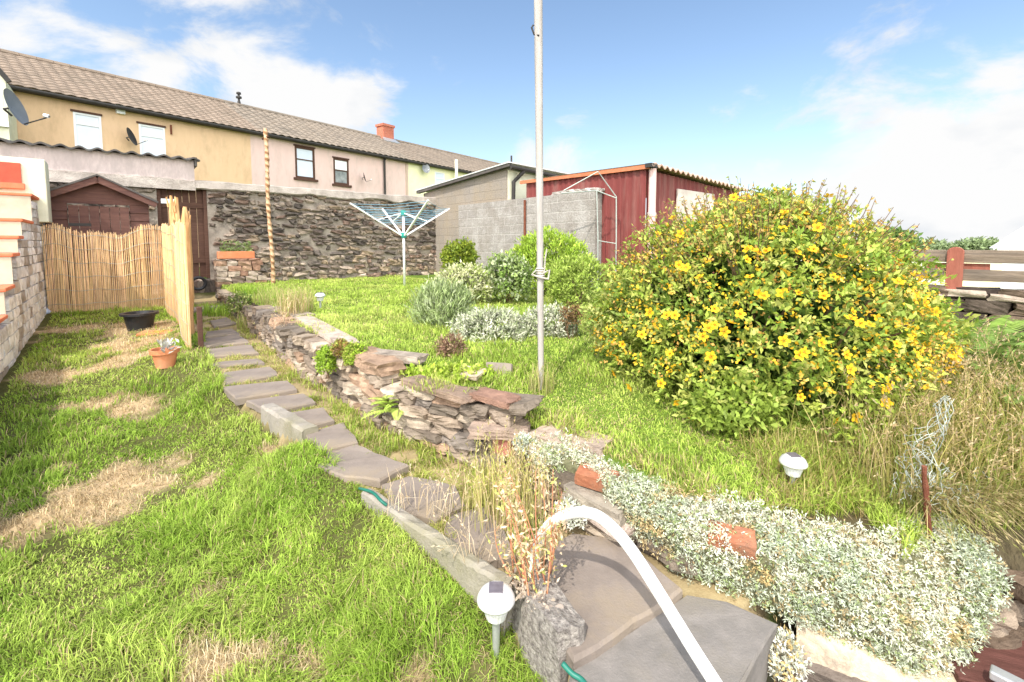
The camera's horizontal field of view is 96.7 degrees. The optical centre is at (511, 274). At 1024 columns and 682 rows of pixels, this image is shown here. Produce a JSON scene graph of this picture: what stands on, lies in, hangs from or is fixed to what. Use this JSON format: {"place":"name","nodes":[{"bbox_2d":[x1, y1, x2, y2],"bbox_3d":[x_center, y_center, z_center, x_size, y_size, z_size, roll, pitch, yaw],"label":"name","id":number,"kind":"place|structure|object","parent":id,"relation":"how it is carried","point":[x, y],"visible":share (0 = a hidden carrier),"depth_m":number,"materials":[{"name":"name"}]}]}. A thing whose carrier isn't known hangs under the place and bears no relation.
{"place":"outdoors","nodes":[
{"label":"outdoors","id":0,"kind":"place"},
{"bbox_2d":[0,268,1023,681],"bbox_3d":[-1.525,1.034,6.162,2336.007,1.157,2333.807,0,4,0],"label":"ground","id":1,"kind":"structure","parent":0,"point":[1012,556],"depth_m":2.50,"materials":[{"name":"plant"}]},
{"bbox_2d":[0,68,17,140],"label":"wing","id":2,"kind":"structure","parent":1,"relation":"on","point":[8,126],"depth_m":12.99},
{"bbox_2d":[2,88,49,125],"bbox_3d":[-11.078,-3.758,10.342,0.867,0.768,0.703,3,5,36],"label":"satellite dish","id":3,"kind":"object","parent":2,"relation":"attached to","point":[15,107],"visible":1,"depth_m":10.26,"materials":[{"name":"grey metal"}]},
{"bbox_2d":[0,192,50,381],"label":"painted wall","id":4,"kind":"structure","parent":1,"relation":"on","point":[24,302],"depth_m":5.85,"materials":[{"name":"brick"}]},
{"bbox_2d":[0,156,51,222],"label":"cream pier","id":5,"kind":"structure","parent":4,"relation":"on","point":[23,175],"depth_m":7.17,"materials":[{"name":"white paint"}]},
{"bbox_2d":[45,174,157,308],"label":"garden shed","id":6,"kind":"structure","parent":1,"relation":"on","point":[96,189],"depth_m":8.20,"materials":[{"name":"brown wood"}]},
{"bbox_2d":[68,205,133,306],"bbox_3d":[-7.430,-0.341,8.251,0.818,1.790,0.056,-3,5,-41],"label":"door","id":7,"kind":"structure","parent":6,"relation":"in","point":[104,217],"depth_m":8.23,"materials":[{"name":"brown wood"}]},
{"bbox_2d":[41,223,164,312],"bbox_3d":[-6.997,-0.099,7.869,1.552,1.599,0.100,-3,5,-35],"label":"reed screen","id":8,"kind":"object","parent":1,"relation":"on","point":[125,298],"visible":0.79,"depth_m":7.85,"materials":[{"name":"wicker"}]},
{"bbox_2d":[0,48,259,251],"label":"terraced house","id":9,"kind":"structure","parent":1,"relation":"on","point":[86,108],"depth_m":16.98,"materials":[{"name":"beige paint"}]},
{"bbox_2d":[70,109,102,148],"bbox_3d":[-14.553,-4.872,15.599,0.150,1.394,0.805,3,5,36],"label":"window","id":10,"kind":"structure","parent":9,"relation":"in","point":[87,126],"depth_m":15.60,"materials":[{"name":"white plastic"}]},
{"bbox_2d":[136,121,165,155],"bbox_3d":[-13.486,-4.892,17.051,0.150,1.495,0.885,3,5,36],"label":"window","id":11,"kind":"structure","parent":9,"relation":"in","point":[155,144],"depth_m":17.05,"materials":[{"name":"white plastic"}]},
{"bbox_2d":[119,310,158,330],"bbox_3d":[-5.314,0.659,6.498,0.448,0.248,0.448,0,4,0],"label":"plant pot","id":12,"kind":"object","parent":1,"relation":"on","point":[138,320],"visible":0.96,"depth_m":6.39,"materials":[{"name":"black plastic"}]},
{"bbox_2d":[149,337,179,368],"bbox_3d":[-3.431,0.760,4.509,0.292,0.313,0.248,3,5,33],"label":"plant pot","id":13,"kind":"object","parent":1,"relation":"on","point":[164,356],"visible":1,"depth_m":4.46,"materials":[{"name":"ceramic"}]},
{"bbox_2d":[161,219,191,348],"bbox_3d":[-4.986,0.038,6.715,0.099,1.726,4.233,-3,5,-40],"label":"reed screen","id":14,"kind":"object","parent":1,"relation":"on","point":[175,273],"visible":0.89,"depth_m":5.88,"materials":[{"name":"wood"}]},
{"bbox_2d":[181,207,194,334],"bbox_3d":[-4.162,0.057,5.854,0.129,1.852,0.117,3,5,38],"label":"timber post","id":15,"kind":"object","parent":1,"relation":"on","point":[186,217],"visible":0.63,"depth_m":5.83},
{"bbox_2d":[162,279,214,292],"bbox_3d":[-7.096,0.252,10.168,1.138,0.382,0.360,-3,5,-41],"label":"door step","id":16,"kind":"object","parent":1,"relation":"on","point":[209,287],"depth_m":10.20,"materials":[{"name":"stone"}]},
{"bbox_2d":[196,307,203,348],"bbox_3d":[-3.540,0.761,5.176,0.050,0.800,0.050,-3,5,-40],"label":"timber post","id":17,"kind":"object","parent":1,"relation":"on","point":[200,326],"visible":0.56,"depth_m":5.14,"materials":[{"name":"brown wood"}]},
{"bbox_2d":[205,329,238,338],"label":"stone slab","id":18,"kind":"structure","parent":1,"relation":"on","point":[216,333],"depth_m":5.97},
{"bbox_2d":[204,334,248,347],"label":"stone slab","id":19,"kind":"structure","parent":1,"relation":"on","point":[228,340],"depth_m":5.51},
{"bbox_2d":[206,345,258,358],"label":"stone slab","id":20,"kind":"structure","parent":1,"relation":"on","point":[243,350],"depth_m":5.05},
{"bbox_2d":[200,283,271,316],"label":"green tuft","id":21,"kind":"object","parent":1,"relation":"on","point":[208,309],"visible":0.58,"depth_m":7.64,"materials":[{"name":"green plant"}]},
{"bbox_2d":[212,358,264,368],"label":"stone slab","id":22,"kind":"structure","parent":1,"relation":"on","point":[228,364],"depth_m":4.63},
{"bbox_2d":[213,240,266,292],"bbox_3d":[-6.197,-0.169,10.401,1.025,1.295,0.392,-3,5,-41],"label":"planter","id":23,"kind":"object","parent":1,"relation":"on","point":[233,265],"visible":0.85,"depth_m":10.23,"materials":[{"name":"stone"}]},
{"bbox_2d":[44,170,436,297],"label":"stone wall","id":24,"kind":"structure","parent":1,"relation":"on","point":[320,233],"depth_m":11.82,"materials":[{"name":"stone"}]},
{"bbox_2d":[0,138,199,195],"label":"lean to","id":25,"kind":"object","parent":24,"relation":"on","point":[60,156],"visible":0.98,"depth_m":9.15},
{"bbox_2d":[156,188,209,277],"bbox_3d":[-7.321,-0.950,10.150,0.902,2.079,0.150,-3,5,-41],"label":"back door","id":26,"kind":"structure","parent":24,"relation":"attached to","point":[192,200],"depth_m":10.29,"materials":[{"name":"brown wood"}]},
{"bbox_2d":[223,366,276,386],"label":"stone slab","id":27,"kind":"structure","parent":1,"relation":"on","point":[261,374],"depth_m":4.22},
{"bbox_2d":[0,318,502,681],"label":"dry grass","id":28,"kind":"structure","parent":1,"relation":"on","point":[233,659],"depth_m":2.64,"materials":[{"name":"plant"}]},
{"bbox_2d":[223,380,296,405],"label":"stone slab","id":29,"kind":"structure","parent":1,"relation":"on","point":[242,394],"depth_m":3.83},
{"bbox_2d":[261,128,275,283],"bbox_3d":[-5.454,-1.477,10.195,0.183,3.531,0.121,0,4,0],"label":"twisted pole","id":30,"kind":"object","parent":1,"relation":"on","point":[267,191],"visible":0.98,"depth_m":10.15,"materials":[{"name":"brown wood"}]},
{"bbox_2d":[231,283,308,329],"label":"dry grass","id":31,"kind":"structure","parent":1,"relation":"on","point":[265,301],"depth_m":6.61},
{"bbox_2d":[246,393,315,412],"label":"stone slab","id":32,"kind":"structure","parent":1,"relation":"on","point":[295,402],"depth_m":3.60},
{"bbox_2d":[252,281,324,330],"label":"dry grass","id":33,"kind":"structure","parent":1,"relation":"on","point":[301,306],"depth_m":5.65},
{"bbox_2d":[261,403,317,442],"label":"kerb block","id":34,"kind":"structure","parent":1,"relation":"on","point":[278,418],"depth_m":3.22,"materials":[{"name":"concrete"}]},
{"bbox_2d":[213,100,411,195],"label":"terraced house","id":35,"kind":"structure","parent":1,"relation":"on","point":[307,153],"depth_m":23.09,"materials":[{"name":"pink paint"}]},
{"bbox_2d":[293,144,317,181],"bbox_3d":[-9.920,-5.341,21.826,0.210,1.652,1.183,3,5,36],"label":"window","id":36,"kind":"structure","parent":35,"relation":"in","point":[304,155],"depth_m":21.83,"materials":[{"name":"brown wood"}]},
{"bbox_2d":[332,156,351,187],"bbox_3d":[-8.775,-5.276,23.389,0.210,1.479,1.073,3,5,36],"label":"window","id":37,"kind":"structure","parent":35,"relation":"in","point":[340,165],"depth_m":23.40,"materials":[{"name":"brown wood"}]},
{"bbox_2d":[293,407,334,427],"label":"stone slab","id":38,"kind":"structure","parent":1,"relation":"on","point":[320,417],"depth_m":3.32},
{"bbox_2d":[215,289,428,429],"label":"dry stone wall","id":39,"kind":"structure","parent":1,"relation":"on","point":[372,372],"depth_m":4.04,"materials":[{"name":"stone"}]},
{"bbox_2d":[223,290,254,315],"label":"climbing plant","id":40,"kind":"object","parent":39,"relation":"attached to","point":[245,299],"visible":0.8,"depth_m":6.89,"materials":[{"name":"green plant"}]},
{"bbox_2d":[313,344,338,378],"bbox_3d":[-1.494,0.697,3.677,0.188,0.291,0.189,-3,5,-35],"label":"sedum","id":41,"kind":"object","parent":39,"relation":"attached to","point":[322,356],"visible":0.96,"depth_m":3.64,"materials":[{"name":"green plant"}]},
{"bbox_2d":[329,338,348,358],"bbox_3d":[-1.371,0.582,3.652,0.184,0.188,0.179,0,4,0],"label":"sedum","id":42,"kind":"object","parent":39,"relation":"attached to","point":[337,346],"visible":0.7,"depth_m":3.60,"materials":[{"name":"yellow plant"}]},
{"bbox_2d":[340,340,367,367],"bbox_3d":[-1.219,0.624,3.553,0.212,0.239,0.202,2,4,26],"label":"sedum","id":43,"kind":"object","parent":39,"relation":"attached to","point":[353,348],"visible":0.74,"depth_m":3.51,"materials":[{"name":"green plant"}]},
{"bbox_2d":[306,422,357,451],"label":"stone slab","id":44,"kind":"structure","parent":1,"relation":"on","point":[338,436],"depth_m":2.99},
{"bbox_2d":[318,445,408,487],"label":"stone slab","id":45,"kind":"structure","parent":1,"relation":"on","point":[359,464],"depth_m":2.65,"materials":[{"name":"stone"}]},
{"bbox_2d":[194,302,562,550],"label":"grass","id":46,"kind":"structure","parent":1,"relation":"on","point":[359,435],"depth_m":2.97,"materials":[{"name":"plant"}]},
{"bbox_2d":[350,200,449,284],"bbox_3d":[-2.305,-0.610,9.705,1.619,1.803,1.619,0,4,7],"label":"rotary dryer","id":47,"kind":"object","parent":1,"relation":"on","point":[402,214],"visible":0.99,"depth_m":9.63,"materials":[{"name":"white metal"}]},
{"bbox_2d":[380,476,464,524],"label":"stone slab","id":48,"kind":"structure","parent":1,"relation":"on","point":[422,513],"depth_m":2.40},
{"bbox_2d":[361,134,501,196],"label":"terraced house","id":49,"kind":"structure","parent":1,"relation":"on","point":[443,165],"depth_m":29.50,"materials":[{"name":"white"}]},
{"bbox_2d":[361,488,513,636],"bbox_3d":[-0.390,1.284,2.099,0.990,0.275,0.077,3,5,39],"label":"kerb strip","id":50,"kind":"object","parent":1,"relation":"on","point":[472,575],"visible":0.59,"depth_m":1.97,"materials":[{"name":"concrete"}]},
{"bbox_2d":[365,461,508,563],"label":"dry grass","id":51,"kind":"structure","parent":50,"relation":"on","point":[436,507],"depth_m":2.20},
{"bbox_2d":[404,274,480,328],"bbox_3d":[-0.771,0.311,4.940,0.869,0.671,0.707,0,4,0],"label":"lavender clump","id":52,"kind":"object","parent":1,"relation":"on","point":[434,298],"visible":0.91,"depth_m":4.80,"materials":[{"name":"green plant"}]},
{"bbox_2d":[399,358,495,385],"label":"creeping plant","id":53,"kind":"object","parent":1,"relation":"on","point":[455,367],"visible":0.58,"depth_m":3.29,"materials":[{"name":"green plant"}]},
{"bbox_2d":[432,329,469,358],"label":"withered plant","id":54,"kind":"object","parent":1,"relation":"on","point":[444,349],"visible":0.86,"depth_m":3.77,"materials":[{"name":"brown plant"}]},
{"bbox_2d":[439,236,481,274],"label":"round shrub","id":55,"kind":"object","parent":1,"relation":"on","point":[455,251],"visible":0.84,"depth_m":10.01,"materials":[{"name":"green plant"}]},
{"bbox_2d":[379,374,544,481],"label":"dry stone wall","id":56,"kind":"structure","parent":1,"relation":"on","point":[439,418],"depth_m":2.85,"materials":[{"name":"stone"}]},
{"bbox_2d":[361,395,402,419],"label":"fern","id":57,"kind":"object","parent":56,"relation":"attached to","point":[388,408],"visible":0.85,"depth_m":3.06,"materials":[{"name":"green plant"}]},
{"bbox_2d":[392,369,479,394],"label":"green tuft","id":58,"kind":"object","parent":56,"relation":"on","point":[446,382],"visible":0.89,"depth_m":2.97,"materials":[{"name":"green plant"}]},
{"bbox_2d":[430,259,497,302],"bbox_3d":[-0.739,0.123,6.828,1.106,0.735,0.954,0,4,0],"label":"variegated shrub","id":59,"kind":"object","parent":1,"relation":"on","point":[458,271],"visible":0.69,"depth_m":6.64,"materials":[{"name":"green plant"}]},
{"bbox_2d":[443,507,515,568],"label":"stone slab","id":60,"kind":"structure","parent":1,"relation":"on","point":[455,524],"depth_m":2.12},
{"bbox_2d":[445,304,531,344],"bbox_3d":[-0.228,0.504,4.341,0.851,0.481,0.681,0,4,0],"label":"silver plant","id":61,"kind":"object","parent":1,"relation":"on","point":[484,319],"visible":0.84,"depth_m":4.23,"materials":[{"name":"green plant"}]},
{"bbox_2d":[416,155,570,273],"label":"block outbuilding","id":62,"kind":"structure","parent":1,"relation":"on","point":[500,182],"depth_m":12.61,"materials":[{"name":"paint"}]},
{"bbox_2d":[477,580,514,657],"bbox_3d":[-0.060,1.369,1.725,0.145,0.394,0.145,0,4,0],"label":"solar light","id":63,"kind":"object","parent":1,"relation":"on","point":[496,601],"visible":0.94,"depth_m":1.68,"materials":[{"name":"plastic"}]},
{"bbox_2d":[486,362,512,376],"bbox_3d":[-0.103,0.730,3.359,0.207,0.160,0.082,1,4,17],"label":"roof slate","id":64,"kind":"object","parent":1,"relation":"on","point":[508,366],"visible":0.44,"depth_m":3.36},
{"bbox_2d":[441,416,564,550],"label":"dry grass","id":65,"kind":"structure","parent":1,"relation":"on","point":[516,482],"depth_m":2.24,"materials":[{"name":"plant"}]},
{"bbox_2d":[481,249,534,302],"bbox_3d":[-0.051,0.035,6.908,0.840,0.894,0.845,2,4,22],"label":"dark shrub","id":66,"kind":"object","parent":1,"relation":"on","point":[520,272],"visible":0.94,"depth_m":6.73,"materials":[{"name":"green plant"}]},
{"bbox_2d":[486,463,570,594],"bbox_3d":[0.062,0.997,1.800,0.342,0.498,0.346,0,4,0],"label":"red stemmed weed","id":67,"kind":"object","parent":1,"relation":"on","point":[528,553],"visible":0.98,"depth_m":1.80,"materials":[{"name":"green plant"}]},
{"bbox_2d":[458,187,604,286],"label":"block wall","id":68,"kind":"structure","parent":1,"relation":"on","point":[487,228],"depth_m":10.92,"materials":[{"name":"concrete"}]},
{"bbox_2d":[531,0,550,389],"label":"clothes pole","id":69,"kind":"object","parent":1,"relation":"on","point":[537,32],"visible":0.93,"depth_m":3.03,"materials":[{"name":"metal"}]},
{"bbox_2d":[523,360,564,395],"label":"dry grass","id":70,"kind":"structure","parent":1,"relation":"on","point":[546,379],"depth_m":3.10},
{"bbox_2d":[503,225,593,296],"bbox_3d":[0.632,-0.243,7.915,1.696,1.322,1.291,0,4,0],"label":"round shrub","id":71,"kind":"object","parent":1,"relation":"on","point":[559,245],"visible":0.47,"depth_m":7.66,"materials":[{"name":"green plant"}]},
{"bbox_2d":[512,566,585,681],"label":"kerb end block","id":72,"kind":"structure","parent":1,"relation":"on","point":[548,638],"depth_m":1.64,"materials":[{"name":"stone"}]},
{"bbox_2d":[506,566,563,611],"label":"flowers","id":73,"kind":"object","parent":72,"relation":"on","point":[523,593],"depth_m":1.73,"materials":[{"name":"plant"}]},
{"bbox_2d":[518,299,581,338],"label":"silver plant","id":74,"kind":"object","parent":1,"relation":"on","point":[531,317],"visible":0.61,"depth_m":4.40,"materials":[{"name":"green plant"}]},
{"bbox_2d":[557,301,586,338],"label":"withered plant","id":75,"kind":"object","parent":1,"relation":"on","point":[569,316],"visible":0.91,"depth_m":4.31,"materials":[{"name":"brown plant"}]},
{"bbox_2d":[545,249,612,304],"bbox_3d":[0.978,0.075,6.592,1.134,0.917,0.963,0,4,0],"label":"round shrub","id":76,"kind":"object","parent":1,"relation":"on","point":[589,271],"visible":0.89,"depth_m":6.44,"materials":[{"name":"green plant"}]},
{"bbox_2d":[467,418,698,575],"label":"dry stone wall","id":77,"kind":"structure","parent":1,"relation":"on","point":[587,497],"depth_m":2.32,"materials":[{"name":"stone"}]},
{"bbox_2d":[512,431,537,458],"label":"silver tuft","id":78,"kind":"object","parent":77,"relation":"attached to","point":[526,436],"visible":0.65,"depth_m":2.50,"materials":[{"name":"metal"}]},
{"bbox_2d":[554,494,586,532],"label":"silver tuft","id":79,"kind":"object","parent":77,"relation":"attached to","point":[573,504],"visible":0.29,"depth_m":2.18,"materials":[{"name":"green plant"}]},
{"bbox_2d":[574,462,619,492],"bbox_3d":[0.422,1.005,2.250,0.208,0.079,0.110,2,5,32],"label":"brick","id":80,"kind":"object","parent":77,"relation":"on","point":[586,477],"visible":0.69,"depth_m":2.23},
{"bbox_2d":[561,171,616,287],"bbox_3d":[1.520,-0.871,9.110,1.048,2.306,0.522,0,4,0],"label":"metal trellis","id":81,"kind":"object","parent":1,"relation":"on","point":[598,240],"visible":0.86,"depth_m":8.83,"materials":[{"name":"metal"}]},
{"bbox_2d":[546,534,682,670],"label":"stone slab","id":82,"kind":"structure","parent":1,"relation":"on","point":[605,589],"depth_m":1.83,"materials":[{"name":"stone"}]},
{"bbox_2d":[222,274,1023,560],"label":"grass","id":83,"kind":"structure","parent":1,"relation":"on","point":[330,318],"depth_m":3.00,"materials":[{"name":"plant"}]},
{"bbox_2d":[529,506,721,681],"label":"handrail","id":84,"kind":"object","parent":1,"relation":"on","point":[615,530],"visible":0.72,"depth_m":1.49,"materials":[{"name":"metal"}]},
{"bbox_2d":[520,163,748,283],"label":"corrugated shed","id":85,"kind":"structure","parent":1,"relation":"on","point":[642,190],"depth_m":9.29,"materials":[{"name":"metal"}]},
{"bbox_2d":[569,595,777,681],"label":"stone slab","id":86,"kind":"structure","parent":1,"relation":"on","point":[734,642],"depth_m":1.62,"materials":[{"name":"concrete"}]},
{"bbox_2d":[767,622,814,681],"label":"silver tuft","id":87,"kind":"object","parent":86,"relation":"attached to","point":[789,649],"visible":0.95,"depth_m":1.70,"materials":[{"name":"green plant"}]},
{"bbox_2d":[707,520,756,559],"bbox_3d":[0.918,1.105,1.904,0.189,0.082,0.109,2,4,24],"label":"brick","id":88,"kind":"object","parent":1,"relation":"on","point":[748,544],"visible":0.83,"depth_m":1.87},
{"bbox_2d":[525,428,1016,681],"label":"snow in summer","id":89,"kind":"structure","parent":1,"relation":"on","point":[915,612],"depth_m":1.85,"materials":[{"name":"silver plant"}]},
{"bbox_2d":[578,176,985,447],"bbox_3d":[1.751,0.203,3.368,2.411,1.869,2.265,-2,5,-30],"label":"flowering bush","id":90,"kind":"object","parent":1,"relation":"on","point":[757,314],"visible":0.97,"depth_m":2.71,"materials":[{"name":"green plant"}]},
{"bbox_2d":[779,452,807,483],"bbox_3d":[1.363,1.034,2.214,0.122,0.332,0.122,0,4,0],"label":"solar light","id":91,"kind":"object","parent":1,"relation":"on","point":[795,464],"visible":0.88,"depth_m":2.18,"materials":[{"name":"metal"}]},
{"bbox_2d":[792,635,867,681],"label":"stone block","id":92,"kind":"structure","parent":1,"relation":"on","point":[821,673],"depth_m":1.78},
{"bbox_2d":[731,415,1018,519],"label":"rough grass","id":93,"kind":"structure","parent":1,"relation":"on","point":[865,502],"depth_m":2.25,"materials":[{"name":"plant"}]},
{"bbox_2d":[796,619,955,681],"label":"painted edging","id":94,"kind":"object","parent":1,"relation":"on","point":[840,657],"visible":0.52,"depth_m":1.77,"materials":[{"name":"beige paint"}]},
{"bbox_2d":[730,260,1023,288],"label":"painted barrier","id":95,"kind":"object","parent":1,"relation":"on","point":[1007,267],"depth_m":7.69,"materials":[{"name":"beige paint"}]},
{"bbox_2d":[744,315,1023,523],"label":"rough grass","id":96,"kind":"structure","parent":1,"relation":"on","point":[984,412],"depth_m":2.32,"materials":[{"name":"plant"}]},
{"bbox_2d":[860,220,927,249],"bbox_3d":[31.679,-2.622,37.841,4.347,3.952,4.332,0,4,0],"label":"tree","id":97,"kind":"object","parent":1,"relation":"on","point":[900,230],"visible":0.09,"depth_m":36.85,"materials":[{"name":"green plant"}]},
{"bbox_2d":[921,465,932,542],"bbox_3d":[1.776,0.995,1.944,0.098,0.382,0.027,-1,4,-19],"label":"rusty stake","id":98,"kind":"object","parent":1,"relation":"on","point":[925,488],"visible":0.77,"depth_m":1.93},
{"bbox_2d":[919,237,957,249],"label":"tree","id":99,"kind":"object","parent":1,"relation":"on","point":[941,245],"visible":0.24,"depth_m":58.62,"materials":[{"name":"green plant"}]},
{"bbox_2d":[855,283,1023,337],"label":"boundary wall","id":100,"kind":"structure","parent":1,"relation":"on","point":[996,301],"depth_m":4.36,"materials":[{"name":"stone"}]},
{"bbox_2d":[683,247,1023,299],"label":"timber fence","id":101,"kind":"object","parent":100,"relation":"on","point":[962,265],"visible":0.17,"depth_m":4.46,"materials":[{"name":"wood"}]},
{"bbox_2d":[889,395,997,521],"bbox_3d":[1.910,0.832,2.052,0.500,0.486,0.271,-1,4,-14],"label":"wire netting","id":102,"kind":"object","parent":1,"relation":"on","point":[930,437],"visible":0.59,"depth_m":2.10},
{"bbox_2d":[866,459,1023,555],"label":"dry grass","id":103,"kind":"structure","parent":1,"relation":"on","point":[1007,502],"depth_m":1.95,"materials":[{"name":"plant"}]},
{"bbox_2d":[906,325,1023,372],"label":"fern","id":104,"kind":"object","parent":1,"relation":"on","point":[1007,343],"visible":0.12,"depth_m":3.11,"materials":[{"name":"green plant"}]},
{"bbox_2d":[951,236,998,249],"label":"tree","id":105,"kind":"object","parent":1,"relation":"on","point":[975,243],"visible":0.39,"depth_m":58.89,"materials":[{"name":"green plant"}]},
{"bbox_2d":[934,329,1023,405],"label":"fern","id":106,"kind":"object","parent":1,"relation":"on","point":[979,338],"visible":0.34,"depth_m":2.95,"materials":[{"name":"green plant"}]},
{"bbox_2d":[941,315,1023,357],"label":"fern","id":107,"kind":"object","parent":1,"relation":"on","point":[1001,320],"visible":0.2,"depth_m":3.55,"materials":[{"name":"green plant"}]},
{"bbox_2d":[949,640,1023,681],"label":"timber bench","id":108,"kind":"object","parent":1,"relation":"on","point":[1011,661],"visible":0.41,"depth_m":1.79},
{"bbox_2d":[989,664,1023,681],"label":"metal bar","id":109,"kind":"object","parent":108,"relation":"on","point":[997,674],"visible":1,"depth_m":1.67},
{"bbox_2d":[973,569,1023,648],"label":"stone heap","id":110,"kind":"object","parent":1,"relation":"on","point":[1008,633],"visible":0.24,"depth_m":1.88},
{"bbox_2d":[989,226,1023,249],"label":"gabled building","id":111,"kind":"structure","parent":1,"relation":"on","point":[1014,240],"depth_m":39.89,"materials":[{"name":"white plastic"}]},
{"bbox_2d":[0,0,1023,243],"label":"sky","id":112,"kind":"structure","parent":0,"point":[916,106],"materials":[{"name":"blue"}]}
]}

